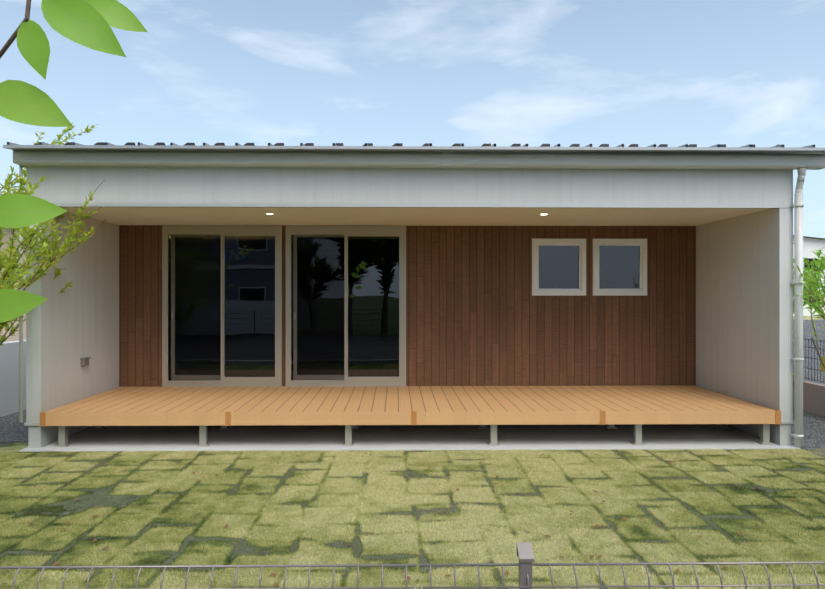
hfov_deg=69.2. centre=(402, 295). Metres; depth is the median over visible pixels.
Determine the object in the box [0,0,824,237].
sky
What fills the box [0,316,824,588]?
lawn
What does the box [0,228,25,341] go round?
beige neighbour house
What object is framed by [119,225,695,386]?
porch back wall
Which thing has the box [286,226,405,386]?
window
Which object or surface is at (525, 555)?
fence
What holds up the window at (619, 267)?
attached to the porch back wall at (478, 313)
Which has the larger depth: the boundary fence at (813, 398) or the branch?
the boundary fence at (813, 398)
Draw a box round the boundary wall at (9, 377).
[0,340,25,416]
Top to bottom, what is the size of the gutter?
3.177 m
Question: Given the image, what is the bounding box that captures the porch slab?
[19,424,800,451]
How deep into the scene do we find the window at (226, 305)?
8.29 m
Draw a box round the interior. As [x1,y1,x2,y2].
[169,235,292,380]
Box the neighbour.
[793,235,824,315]
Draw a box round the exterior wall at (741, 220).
[24,167,793,447]
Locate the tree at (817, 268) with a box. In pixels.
[793,243,824,319]
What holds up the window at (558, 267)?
attached to the porch back wall at (478, 313)
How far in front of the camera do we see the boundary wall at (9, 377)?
8.35 m
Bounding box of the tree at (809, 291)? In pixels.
[793,246,824,385]
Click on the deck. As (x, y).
(349, 408)
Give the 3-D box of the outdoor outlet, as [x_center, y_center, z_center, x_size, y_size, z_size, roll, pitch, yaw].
[-3.877,0.811,7.296,0.065,0.100,0.140,0,0,-1]
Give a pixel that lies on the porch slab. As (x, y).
(401, 437)
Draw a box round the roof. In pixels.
[3,142,824,168]
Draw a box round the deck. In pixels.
[40,385,780,446]
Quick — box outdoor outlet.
[80,357,90,365]
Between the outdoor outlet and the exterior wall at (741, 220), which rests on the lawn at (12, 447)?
the exterior wall at (741, 220)
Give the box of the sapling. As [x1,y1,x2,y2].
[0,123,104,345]
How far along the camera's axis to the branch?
1.60 m
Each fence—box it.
[0,542,824,588]
[793,339,824,416]
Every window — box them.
[162,225,281,386]
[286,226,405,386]
[532,239,585,295]
[593,239,646,295]
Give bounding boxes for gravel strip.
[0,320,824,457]
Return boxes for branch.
[0,0,146,322]
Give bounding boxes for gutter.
[13,150,824,446]

